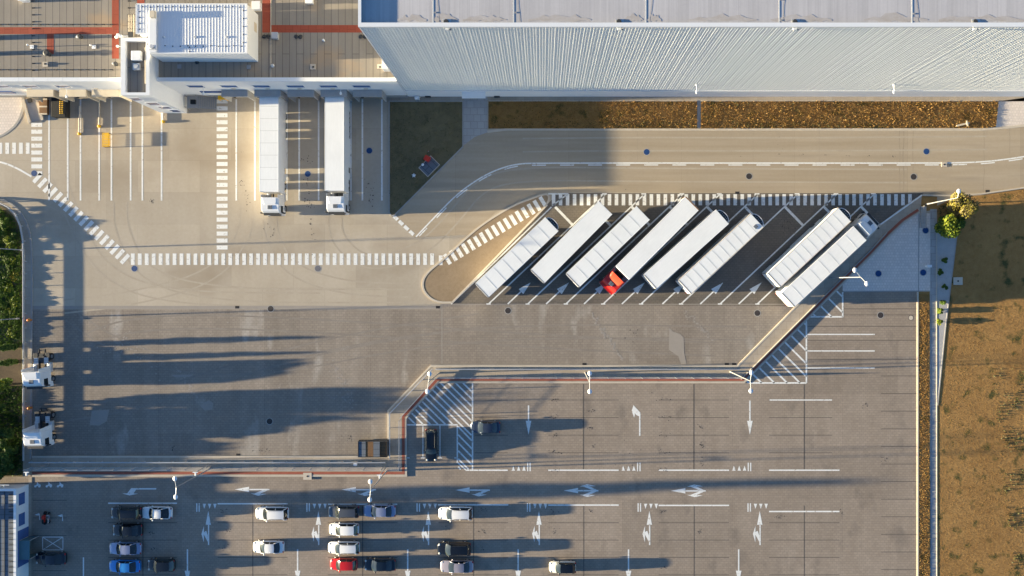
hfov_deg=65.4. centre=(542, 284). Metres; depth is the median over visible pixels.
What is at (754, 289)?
bay arrow
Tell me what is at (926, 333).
verge strip soil
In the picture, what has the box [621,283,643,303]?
bay arrow
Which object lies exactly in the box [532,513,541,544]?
lane arrow
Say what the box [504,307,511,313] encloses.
manhole cover
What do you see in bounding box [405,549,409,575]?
lane arrow
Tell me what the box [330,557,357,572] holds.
parked car
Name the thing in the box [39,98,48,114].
timber crate
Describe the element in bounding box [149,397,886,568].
oil spots
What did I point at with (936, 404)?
walkway edging
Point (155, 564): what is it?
parked car
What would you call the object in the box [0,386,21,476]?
ground cover
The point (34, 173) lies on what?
manhole cover
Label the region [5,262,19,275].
hedge shrub
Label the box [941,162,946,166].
square cover
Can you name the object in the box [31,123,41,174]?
zebra crossing
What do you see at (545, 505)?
give way marking
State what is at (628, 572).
lane arrow
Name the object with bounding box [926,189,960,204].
street lamp
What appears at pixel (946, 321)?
bed edging
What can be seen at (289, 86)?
window
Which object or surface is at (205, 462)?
guardrail
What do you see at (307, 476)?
square cover
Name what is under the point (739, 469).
give way marking
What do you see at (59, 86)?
window
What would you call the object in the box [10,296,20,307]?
hedge shrub
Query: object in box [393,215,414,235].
give way line
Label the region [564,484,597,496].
lane arrow
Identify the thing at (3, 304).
hedge shrub
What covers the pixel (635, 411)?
lane arrow
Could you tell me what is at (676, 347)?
sand smears
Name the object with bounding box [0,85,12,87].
window
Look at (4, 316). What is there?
hedge shrub
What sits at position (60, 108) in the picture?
container
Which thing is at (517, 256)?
semi trailer
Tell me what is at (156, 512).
parked car
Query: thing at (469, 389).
hatched area
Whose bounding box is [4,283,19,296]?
hedge shrub
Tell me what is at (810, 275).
semi truck
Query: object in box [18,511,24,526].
window
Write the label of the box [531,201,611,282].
semi trailer
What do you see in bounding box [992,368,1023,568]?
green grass
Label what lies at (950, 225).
green tree
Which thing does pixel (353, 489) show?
lane arrow
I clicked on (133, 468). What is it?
fence
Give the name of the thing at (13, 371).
verge bare soil
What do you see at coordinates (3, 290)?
ground cover
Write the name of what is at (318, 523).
lane arrow
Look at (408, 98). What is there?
wall
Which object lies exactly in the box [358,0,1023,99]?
warehouse
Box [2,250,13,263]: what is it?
hedge shrub
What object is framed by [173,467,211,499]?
street lamp
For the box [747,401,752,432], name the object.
lane arrow
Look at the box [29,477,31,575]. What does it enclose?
gatehouse path
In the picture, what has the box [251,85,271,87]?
window
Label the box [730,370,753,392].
street lamp
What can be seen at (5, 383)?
young tree
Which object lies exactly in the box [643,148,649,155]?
manhole cover
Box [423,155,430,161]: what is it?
metal cabinet
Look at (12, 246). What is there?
hedge shrub
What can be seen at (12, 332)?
hedge shrub
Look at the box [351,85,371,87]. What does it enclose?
window
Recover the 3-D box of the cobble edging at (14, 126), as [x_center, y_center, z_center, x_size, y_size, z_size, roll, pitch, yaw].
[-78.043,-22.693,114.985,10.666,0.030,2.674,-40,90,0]
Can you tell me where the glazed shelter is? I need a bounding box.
[19,536,38,559]
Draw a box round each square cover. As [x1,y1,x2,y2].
[303,473,311,479]
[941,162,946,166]
[953,277,962,284]
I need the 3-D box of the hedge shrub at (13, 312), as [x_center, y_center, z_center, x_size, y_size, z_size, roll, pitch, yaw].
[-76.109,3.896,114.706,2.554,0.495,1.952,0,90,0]
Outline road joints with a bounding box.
[637,128,1009,192]
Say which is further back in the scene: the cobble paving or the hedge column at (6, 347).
the cobble paving
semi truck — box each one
[259,97,286,215]
[325,97,349,214]
[598,196,698,295]
[775,211,879,306]
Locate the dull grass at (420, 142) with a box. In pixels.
[389,101,461,210]
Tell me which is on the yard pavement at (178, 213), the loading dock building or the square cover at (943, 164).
the loading dock building
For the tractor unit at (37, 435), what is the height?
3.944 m
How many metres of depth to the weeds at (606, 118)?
114.89 m
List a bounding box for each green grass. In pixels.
[490,121,697,128]
[701,122,885,128]
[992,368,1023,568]
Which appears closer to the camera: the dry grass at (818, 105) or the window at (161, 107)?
the window at (161, 107)
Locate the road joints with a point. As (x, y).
(899, 159)
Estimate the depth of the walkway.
115.00 m
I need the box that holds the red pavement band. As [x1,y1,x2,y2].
[32,209,918,473]
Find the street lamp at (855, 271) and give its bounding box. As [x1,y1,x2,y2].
[829,268,868,285]
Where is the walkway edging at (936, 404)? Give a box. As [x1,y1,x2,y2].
[936,233,936,575]
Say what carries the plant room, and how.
on the loading dock building
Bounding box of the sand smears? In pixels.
[90,310,713,425]
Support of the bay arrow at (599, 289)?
on the truck bays
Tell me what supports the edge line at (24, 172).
on the yard pavement at (178, 213)
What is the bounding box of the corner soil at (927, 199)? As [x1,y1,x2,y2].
[921,196,936,210]
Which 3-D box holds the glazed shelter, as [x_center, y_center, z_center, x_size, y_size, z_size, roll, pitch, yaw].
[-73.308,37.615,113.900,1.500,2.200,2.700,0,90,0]
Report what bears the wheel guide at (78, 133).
on the yard pavement at (178, 213)
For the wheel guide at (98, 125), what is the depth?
114.74 m
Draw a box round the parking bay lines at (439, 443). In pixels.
[407,426,457,457]
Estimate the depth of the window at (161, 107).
111.18 m
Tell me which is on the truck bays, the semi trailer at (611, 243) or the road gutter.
the semi trailer at (611, 243)
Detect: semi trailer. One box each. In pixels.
[475,217,557,296]
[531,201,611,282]
[566,206,649,286]
[641,210,728,288]
[675,213,763,293]
[761,208,850,286]
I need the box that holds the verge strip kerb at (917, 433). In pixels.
[917,292,918,575]
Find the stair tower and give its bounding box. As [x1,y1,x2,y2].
[115,33,186,112]
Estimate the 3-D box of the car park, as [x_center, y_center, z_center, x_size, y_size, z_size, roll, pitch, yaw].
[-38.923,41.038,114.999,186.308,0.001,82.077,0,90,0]
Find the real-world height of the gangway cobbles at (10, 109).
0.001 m
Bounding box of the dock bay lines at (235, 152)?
[48,99,382,200]
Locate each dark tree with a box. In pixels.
[0,403,6,413]
[0,439,18,458]
[0,454,14,473]
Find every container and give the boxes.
[51,98,69,117]
[358,440,388,456]
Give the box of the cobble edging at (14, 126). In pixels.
[0,97,24,136]
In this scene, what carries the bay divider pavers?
on the car park
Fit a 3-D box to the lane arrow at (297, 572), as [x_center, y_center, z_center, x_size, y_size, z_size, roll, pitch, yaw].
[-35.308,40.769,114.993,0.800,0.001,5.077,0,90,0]
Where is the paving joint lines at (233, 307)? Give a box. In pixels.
[33,304,784,364]
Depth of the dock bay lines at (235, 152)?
114.99 m
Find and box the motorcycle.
[41,511,46,524]
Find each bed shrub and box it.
[937,268,943,275]
[937,308,943,313]
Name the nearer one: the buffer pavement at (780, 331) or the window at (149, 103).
the window at (149, 103)
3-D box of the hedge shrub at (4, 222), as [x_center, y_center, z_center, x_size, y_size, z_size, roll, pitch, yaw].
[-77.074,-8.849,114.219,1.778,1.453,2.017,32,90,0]
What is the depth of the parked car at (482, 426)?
113.95 m
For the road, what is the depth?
115.00 m
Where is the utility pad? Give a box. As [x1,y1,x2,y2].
[419,156,439,176]
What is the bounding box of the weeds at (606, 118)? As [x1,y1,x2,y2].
[504,101,693,128]
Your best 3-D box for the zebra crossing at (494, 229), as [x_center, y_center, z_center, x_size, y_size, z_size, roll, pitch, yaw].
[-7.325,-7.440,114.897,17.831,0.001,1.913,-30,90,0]
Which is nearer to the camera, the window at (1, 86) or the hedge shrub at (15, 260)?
the window at (1, 86)
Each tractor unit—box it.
[21,349,54,388]
[22,407,55,448]
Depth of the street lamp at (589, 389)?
103.44 m
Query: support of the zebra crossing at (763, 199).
on the truck bays
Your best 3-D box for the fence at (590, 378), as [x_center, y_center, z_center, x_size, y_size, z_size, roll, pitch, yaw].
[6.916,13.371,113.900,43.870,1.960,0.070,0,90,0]
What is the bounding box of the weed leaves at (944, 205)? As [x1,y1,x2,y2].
[939,202,953,216]
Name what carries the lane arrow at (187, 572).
on the car park
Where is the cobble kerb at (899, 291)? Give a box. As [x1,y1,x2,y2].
[843,217,918,291]
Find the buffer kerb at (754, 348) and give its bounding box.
[32,194,921,457]
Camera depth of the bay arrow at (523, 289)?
114.99 m
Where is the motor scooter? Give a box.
[44,512,50,523]
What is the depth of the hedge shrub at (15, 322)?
114.60 m
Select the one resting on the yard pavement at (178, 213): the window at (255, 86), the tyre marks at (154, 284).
the tyre marks at (154, 284)
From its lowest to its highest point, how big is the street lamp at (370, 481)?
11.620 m
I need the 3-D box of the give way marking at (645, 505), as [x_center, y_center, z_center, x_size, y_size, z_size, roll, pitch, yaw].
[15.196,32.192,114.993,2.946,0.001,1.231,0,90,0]
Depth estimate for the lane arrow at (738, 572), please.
114.99 m
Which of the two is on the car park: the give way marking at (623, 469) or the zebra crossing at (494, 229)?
the give way marking at (623, 469)
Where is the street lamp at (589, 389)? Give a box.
[584,371,591,393]
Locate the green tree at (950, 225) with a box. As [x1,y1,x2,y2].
[934,213,965,238]
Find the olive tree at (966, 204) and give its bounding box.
[946,191,978,217]
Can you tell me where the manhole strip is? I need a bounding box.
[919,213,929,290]
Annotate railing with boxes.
[919,206,925,227]
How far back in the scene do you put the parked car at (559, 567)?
113.84 m
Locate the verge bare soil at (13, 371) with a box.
[0,349,20,383]
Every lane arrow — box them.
[123,488,155,494]
[185,549,189,575]
[202,512,210,544]
[235,487,268,495]
[295,549,299,575]
[312,512,320,544]
[342,487,375,495]
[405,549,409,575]
[422,512,430,544]
[458,487,489,495]
[516,549,520,575]
[526,405,530,434]
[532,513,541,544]
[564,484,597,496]
[626,549,630,575]
[632,405,639,435]
[643,512,651,544]
[672,484,705,496]
[736,549,740,575]
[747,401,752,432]
[753,512,761,544]
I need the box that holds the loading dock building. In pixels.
[0,0,407,101]
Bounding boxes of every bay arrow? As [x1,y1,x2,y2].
[507,283,529,303]
[546,283,567,303]
[584,286,602,303]
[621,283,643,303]
[662,286,681,303]
[700,283,722,303]
[738,282,761,303]
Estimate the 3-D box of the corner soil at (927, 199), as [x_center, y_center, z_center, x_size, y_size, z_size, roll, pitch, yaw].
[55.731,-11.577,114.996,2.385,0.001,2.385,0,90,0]
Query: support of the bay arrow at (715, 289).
on the truck bays
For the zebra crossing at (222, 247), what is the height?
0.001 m
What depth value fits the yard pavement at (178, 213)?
115.00 m
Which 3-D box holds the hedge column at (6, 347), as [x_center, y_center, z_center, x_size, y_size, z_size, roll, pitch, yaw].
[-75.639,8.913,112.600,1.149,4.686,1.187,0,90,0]
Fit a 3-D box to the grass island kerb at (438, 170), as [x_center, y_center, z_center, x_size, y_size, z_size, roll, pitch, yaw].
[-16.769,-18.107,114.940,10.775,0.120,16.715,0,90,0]
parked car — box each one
[35,551,66,566]
[109,541,142,556]
[109,558,141,574]
[111,505,141,520]
[112,523,143,538]
[142,505,172,520]
[148,557,175,573]
[253,539,284,554]
[256,506,288,521]
[328,504,359,519]
[328,540,359,555]
[329,522,358,537]
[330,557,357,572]
[363,504,395,518]
[364,557,395,572]
[423,428,438,461]
[437,541,470,557]
[438,506,472,521]
[440,559,473,574]
[471,420,500,434]
[549,560,575,575]
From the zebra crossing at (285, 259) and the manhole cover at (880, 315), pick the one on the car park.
the manhole cover at (880, 315)
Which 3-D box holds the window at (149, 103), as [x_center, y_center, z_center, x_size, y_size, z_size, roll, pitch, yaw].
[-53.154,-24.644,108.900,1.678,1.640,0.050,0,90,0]
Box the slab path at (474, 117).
[463,97,486,145]
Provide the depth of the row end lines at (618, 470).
114.99 m
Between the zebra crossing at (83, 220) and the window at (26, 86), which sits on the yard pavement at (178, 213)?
the zebra crossing at (83, 220)
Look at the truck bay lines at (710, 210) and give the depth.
114.99 m
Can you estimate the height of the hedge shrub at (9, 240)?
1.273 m
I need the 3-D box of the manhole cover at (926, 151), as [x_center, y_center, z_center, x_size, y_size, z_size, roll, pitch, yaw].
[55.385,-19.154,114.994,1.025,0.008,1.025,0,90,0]
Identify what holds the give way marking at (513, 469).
on the car park
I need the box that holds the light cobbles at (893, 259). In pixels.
[843,214,918,290]
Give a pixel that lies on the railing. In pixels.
(923, 217)
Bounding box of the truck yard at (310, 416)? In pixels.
[31,305,793,459]
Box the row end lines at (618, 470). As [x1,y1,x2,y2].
[83,334,874,575]
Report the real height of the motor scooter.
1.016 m
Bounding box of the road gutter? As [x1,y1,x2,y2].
[487,124,1023,132]
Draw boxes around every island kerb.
[389,101,462,216]
[422,193,549,302]
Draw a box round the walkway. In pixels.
[930,209,936,575]
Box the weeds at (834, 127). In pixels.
[700,101,995,127]
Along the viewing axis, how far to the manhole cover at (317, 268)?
114.99 m
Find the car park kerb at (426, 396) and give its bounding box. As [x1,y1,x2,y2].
[32,212,918,476]
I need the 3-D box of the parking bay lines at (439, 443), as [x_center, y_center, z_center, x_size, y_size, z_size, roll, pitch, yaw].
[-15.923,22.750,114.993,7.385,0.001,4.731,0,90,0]
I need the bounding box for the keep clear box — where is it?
[42,537,62,549]
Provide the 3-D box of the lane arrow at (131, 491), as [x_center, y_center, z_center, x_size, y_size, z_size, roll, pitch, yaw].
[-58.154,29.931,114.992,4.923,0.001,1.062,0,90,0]
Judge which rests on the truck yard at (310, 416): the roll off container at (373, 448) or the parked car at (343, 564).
the roll off container at (373, 448)
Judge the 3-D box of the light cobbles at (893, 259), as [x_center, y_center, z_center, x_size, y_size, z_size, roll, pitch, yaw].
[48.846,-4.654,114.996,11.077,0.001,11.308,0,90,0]
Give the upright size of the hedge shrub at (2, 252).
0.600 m
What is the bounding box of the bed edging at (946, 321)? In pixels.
[937,236,957,404]
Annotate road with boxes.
[392,127,1023,237]
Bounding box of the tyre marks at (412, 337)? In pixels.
[52,309,746,422]
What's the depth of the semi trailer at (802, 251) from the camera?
111.02 m
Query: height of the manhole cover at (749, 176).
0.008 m
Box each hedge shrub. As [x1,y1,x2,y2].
[0,217,9,229]
[0,228,7,236]
[0,246,6,257]
[0,274,12,288]
[0,291,11,307]
[0,310,12,323]
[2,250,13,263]
[3,232,16,245]
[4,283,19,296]
[5,243,17,250]
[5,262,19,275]
[5,306,21,316]
[5,325,21,337]
[8,317,21,329]
[10,255,19,265]
[10,272,21,282]
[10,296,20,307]
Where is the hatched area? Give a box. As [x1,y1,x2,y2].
[407,291,842,470]
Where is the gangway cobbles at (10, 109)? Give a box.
[0,97,21,134]
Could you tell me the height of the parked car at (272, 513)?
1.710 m
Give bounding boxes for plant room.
[136,3,257,61]
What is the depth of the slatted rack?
114.16 m
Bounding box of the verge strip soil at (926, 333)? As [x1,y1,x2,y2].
[919,292,929,575]
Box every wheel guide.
[77,106,80,134]
[97,101,100,127]
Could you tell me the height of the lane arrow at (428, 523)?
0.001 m
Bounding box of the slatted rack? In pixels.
[102,133,111,147]
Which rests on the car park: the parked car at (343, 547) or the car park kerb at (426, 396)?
the parked car at (343, 547)
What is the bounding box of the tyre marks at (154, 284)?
[52,136,986,313]
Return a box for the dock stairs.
[184,94,217,109]
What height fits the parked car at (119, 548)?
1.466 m
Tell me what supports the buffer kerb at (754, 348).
on the truck yard at (310, 416)
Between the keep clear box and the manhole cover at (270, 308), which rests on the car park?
the keep clear box
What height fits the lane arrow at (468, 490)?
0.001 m
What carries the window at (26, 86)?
in the loading dock building
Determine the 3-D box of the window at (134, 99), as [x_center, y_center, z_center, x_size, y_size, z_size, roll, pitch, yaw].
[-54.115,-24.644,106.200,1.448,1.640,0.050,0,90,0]
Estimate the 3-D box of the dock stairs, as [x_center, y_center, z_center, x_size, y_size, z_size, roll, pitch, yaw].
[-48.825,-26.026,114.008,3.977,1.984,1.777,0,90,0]
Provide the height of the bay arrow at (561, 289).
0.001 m
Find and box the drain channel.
[697,99,700,127]
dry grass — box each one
[488,101,697,128]
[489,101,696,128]
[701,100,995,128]
[701,100,998,128]
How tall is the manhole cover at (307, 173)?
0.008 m
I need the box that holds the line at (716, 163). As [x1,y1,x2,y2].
[416,156,1023,236]
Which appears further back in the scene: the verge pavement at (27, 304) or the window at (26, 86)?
the verge pavement at (27, 304)
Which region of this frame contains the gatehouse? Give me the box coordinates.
[0,484,28,575]
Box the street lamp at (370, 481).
[368,470,387,501]
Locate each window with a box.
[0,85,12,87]
[18,491,24,505]
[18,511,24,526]
[20,85,39,87]
[53,85,72,87]
[129,98,144,100]
[144,102,160,104]
[156,106,172,108]
[185,85,205,87]
[218,85,239,87]
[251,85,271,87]
[285,85,305,87]
[318,85,338,87]
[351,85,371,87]
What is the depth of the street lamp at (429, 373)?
103.46 m
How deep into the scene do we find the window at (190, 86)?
108.76 m
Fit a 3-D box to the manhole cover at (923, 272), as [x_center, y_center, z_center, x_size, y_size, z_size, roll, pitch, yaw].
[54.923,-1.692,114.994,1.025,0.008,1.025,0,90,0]
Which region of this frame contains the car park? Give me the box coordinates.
[0,285,916,575]
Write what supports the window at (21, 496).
in the gatehouse
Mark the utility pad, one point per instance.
(427, 169)
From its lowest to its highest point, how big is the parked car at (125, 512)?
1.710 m
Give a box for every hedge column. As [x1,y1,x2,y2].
[0,343,18,350]
[0,358,18,365]
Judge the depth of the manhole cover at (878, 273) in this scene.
114.99 m
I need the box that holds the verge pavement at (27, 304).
[0,200,30,475]
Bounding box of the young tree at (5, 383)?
[0,378,13,392]
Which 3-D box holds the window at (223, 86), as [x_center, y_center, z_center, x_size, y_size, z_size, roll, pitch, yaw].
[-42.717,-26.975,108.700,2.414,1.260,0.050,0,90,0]
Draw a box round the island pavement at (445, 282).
[424,195,547,301]
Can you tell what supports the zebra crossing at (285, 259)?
on the yard pavement at (178, 213)
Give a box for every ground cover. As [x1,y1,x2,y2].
[0,210,21,345]
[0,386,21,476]
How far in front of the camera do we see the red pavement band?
114.88 m
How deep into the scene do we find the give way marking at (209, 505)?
114.99 m
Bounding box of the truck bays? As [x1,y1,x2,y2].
[453,193,922,305]
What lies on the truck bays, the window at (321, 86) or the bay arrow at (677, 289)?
the bay arrow at (677, 289)
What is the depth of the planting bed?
114.97 m
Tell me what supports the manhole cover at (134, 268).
on the yard pavement at (178, 213)
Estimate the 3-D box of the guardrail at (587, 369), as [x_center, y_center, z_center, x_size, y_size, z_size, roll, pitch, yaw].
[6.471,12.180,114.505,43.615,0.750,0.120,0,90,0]
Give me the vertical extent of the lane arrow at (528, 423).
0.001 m
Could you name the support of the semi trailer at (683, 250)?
on the truck bays
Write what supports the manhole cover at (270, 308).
on the truck yard at (310, 416)
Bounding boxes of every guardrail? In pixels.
[0,203,26,460]
[28,461,385,462]
[389,369,432,458]
[435,368,739,369]
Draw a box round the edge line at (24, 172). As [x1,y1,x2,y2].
[0,161,30,176]
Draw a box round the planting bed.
[937,231,955,392]
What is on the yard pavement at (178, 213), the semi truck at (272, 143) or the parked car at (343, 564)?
the semi truck at (272, 143)
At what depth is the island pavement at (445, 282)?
114.90 m
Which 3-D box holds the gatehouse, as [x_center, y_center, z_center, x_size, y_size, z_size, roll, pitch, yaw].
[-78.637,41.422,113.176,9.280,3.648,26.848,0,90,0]
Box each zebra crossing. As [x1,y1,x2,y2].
[0,143,29,153]
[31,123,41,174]
[33,173,129,263]
[131,253,433,264]
[217,99,227,249]
[439,196,546,264]
[552,194,911,204]
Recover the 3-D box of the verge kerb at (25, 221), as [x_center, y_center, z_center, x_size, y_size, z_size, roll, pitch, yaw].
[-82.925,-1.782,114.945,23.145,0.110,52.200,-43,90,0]
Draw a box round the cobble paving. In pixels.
[996,98,1023,126]
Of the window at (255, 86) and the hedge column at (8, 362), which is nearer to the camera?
the window at (255, 86)
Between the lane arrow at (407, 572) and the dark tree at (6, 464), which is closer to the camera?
the dark tree at (6, 464)
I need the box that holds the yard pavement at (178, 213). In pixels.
[0,97,1018,479]
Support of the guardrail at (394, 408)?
on the buffer pavement at (780, 331)
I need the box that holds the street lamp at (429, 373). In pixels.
[425,371,439,393]
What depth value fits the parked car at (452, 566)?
113.99 m
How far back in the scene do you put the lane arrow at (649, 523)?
114.99 m
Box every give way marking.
[196,503,215,511]
[306,503,326,511]
[416,503,436,511]
[512,463,530,470]
[527,503,546,511]
[622,463,640,470]
[638,503,657,511]
[732,463,750,470]
[747,503,767,511]
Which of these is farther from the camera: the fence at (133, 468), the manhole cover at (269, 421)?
the manhole cover at (269, 421)
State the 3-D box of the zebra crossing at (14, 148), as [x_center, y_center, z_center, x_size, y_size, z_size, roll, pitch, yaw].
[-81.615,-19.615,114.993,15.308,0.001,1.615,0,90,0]
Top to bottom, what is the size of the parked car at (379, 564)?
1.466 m
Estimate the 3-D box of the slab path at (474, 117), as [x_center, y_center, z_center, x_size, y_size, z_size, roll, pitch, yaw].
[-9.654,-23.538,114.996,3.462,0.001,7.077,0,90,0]
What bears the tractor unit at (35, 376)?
on the truck yard at (310, 416)
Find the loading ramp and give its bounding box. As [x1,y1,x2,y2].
[22,98,43,122]
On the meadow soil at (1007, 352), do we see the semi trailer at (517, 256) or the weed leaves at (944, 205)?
the weed leaves at (944, 205)
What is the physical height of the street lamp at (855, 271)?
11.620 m
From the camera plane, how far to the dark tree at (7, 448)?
112.55 m
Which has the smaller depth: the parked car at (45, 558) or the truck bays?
the parked car at (45, 558)
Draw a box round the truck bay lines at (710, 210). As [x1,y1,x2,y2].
[451,193,921,304]
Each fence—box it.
[23,467,400,470]
[436,377,743,378]
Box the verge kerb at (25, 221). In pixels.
[0,199,32,458]
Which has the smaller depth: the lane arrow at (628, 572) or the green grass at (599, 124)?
the green grass at (599, 124)
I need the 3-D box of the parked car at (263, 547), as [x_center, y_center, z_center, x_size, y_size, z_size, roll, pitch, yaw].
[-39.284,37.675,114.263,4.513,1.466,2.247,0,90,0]
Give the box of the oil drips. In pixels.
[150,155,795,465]
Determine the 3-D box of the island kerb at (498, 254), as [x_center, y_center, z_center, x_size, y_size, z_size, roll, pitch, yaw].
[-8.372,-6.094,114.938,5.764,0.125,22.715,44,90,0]
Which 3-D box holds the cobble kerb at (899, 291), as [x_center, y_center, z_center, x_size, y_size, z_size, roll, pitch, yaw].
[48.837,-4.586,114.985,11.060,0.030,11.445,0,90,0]
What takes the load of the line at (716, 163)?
on the road
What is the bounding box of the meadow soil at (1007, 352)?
[937,189,1023,575]
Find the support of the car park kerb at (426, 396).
on the truck yard at (310, 416)
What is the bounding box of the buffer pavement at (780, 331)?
[32,196,921,474]
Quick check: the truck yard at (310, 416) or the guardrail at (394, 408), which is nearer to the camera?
the guardrail at (394, 408)
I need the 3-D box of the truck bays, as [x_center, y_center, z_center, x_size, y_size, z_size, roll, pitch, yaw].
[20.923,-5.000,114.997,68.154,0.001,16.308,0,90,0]
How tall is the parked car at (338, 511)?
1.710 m
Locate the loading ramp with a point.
(31, 107)
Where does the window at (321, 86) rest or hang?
in the loading dock building
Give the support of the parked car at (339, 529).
on the car park
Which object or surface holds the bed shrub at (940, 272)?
on the planting bed
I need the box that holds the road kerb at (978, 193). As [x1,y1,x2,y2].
[923,187,1023,195]
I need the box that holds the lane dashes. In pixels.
[419,158,1022,235]
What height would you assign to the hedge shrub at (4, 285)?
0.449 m
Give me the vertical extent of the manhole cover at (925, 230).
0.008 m
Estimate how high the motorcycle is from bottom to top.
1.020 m
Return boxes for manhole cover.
[31,170,37,176]
[131,265,137,271]
[266,418,272,424]
[267,305,273,311]
[304,170,310,176]
[314,265,320,271]
[366,147,372,153]
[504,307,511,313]
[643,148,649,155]
[746,173,752,179]
[754,310,760,316]
[875,270,881,276]
[877,312,883,318]
[910,173,916,179]
[920,269,926,275]
[922,227,928,233]
[923,148,929,154]
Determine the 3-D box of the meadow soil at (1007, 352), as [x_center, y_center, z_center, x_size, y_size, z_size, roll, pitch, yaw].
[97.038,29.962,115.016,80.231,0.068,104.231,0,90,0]
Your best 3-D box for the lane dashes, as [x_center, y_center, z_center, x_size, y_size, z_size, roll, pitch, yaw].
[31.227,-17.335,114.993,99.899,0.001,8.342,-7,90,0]
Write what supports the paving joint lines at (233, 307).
on the truck yard at (310, 416)
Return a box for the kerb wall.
[741,232,886,379]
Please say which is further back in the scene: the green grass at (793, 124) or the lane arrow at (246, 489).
the lane arrow at (246, 489)
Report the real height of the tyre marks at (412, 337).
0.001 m
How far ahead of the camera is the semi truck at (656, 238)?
111.02 m
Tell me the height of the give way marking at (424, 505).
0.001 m
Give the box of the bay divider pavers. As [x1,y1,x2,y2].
[33,326,916,575]
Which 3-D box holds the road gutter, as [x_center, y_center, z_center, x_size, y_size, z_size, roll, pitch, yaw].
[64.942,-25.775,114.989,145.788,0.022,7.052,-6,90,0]
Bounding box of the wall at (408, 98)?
[388,96,1023,100]
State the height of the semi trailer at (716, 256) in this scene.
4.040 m
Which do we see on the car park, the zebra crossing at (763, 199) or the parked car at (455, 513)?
the parked car at (455, 513)
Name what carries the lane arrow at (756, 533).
on the car park

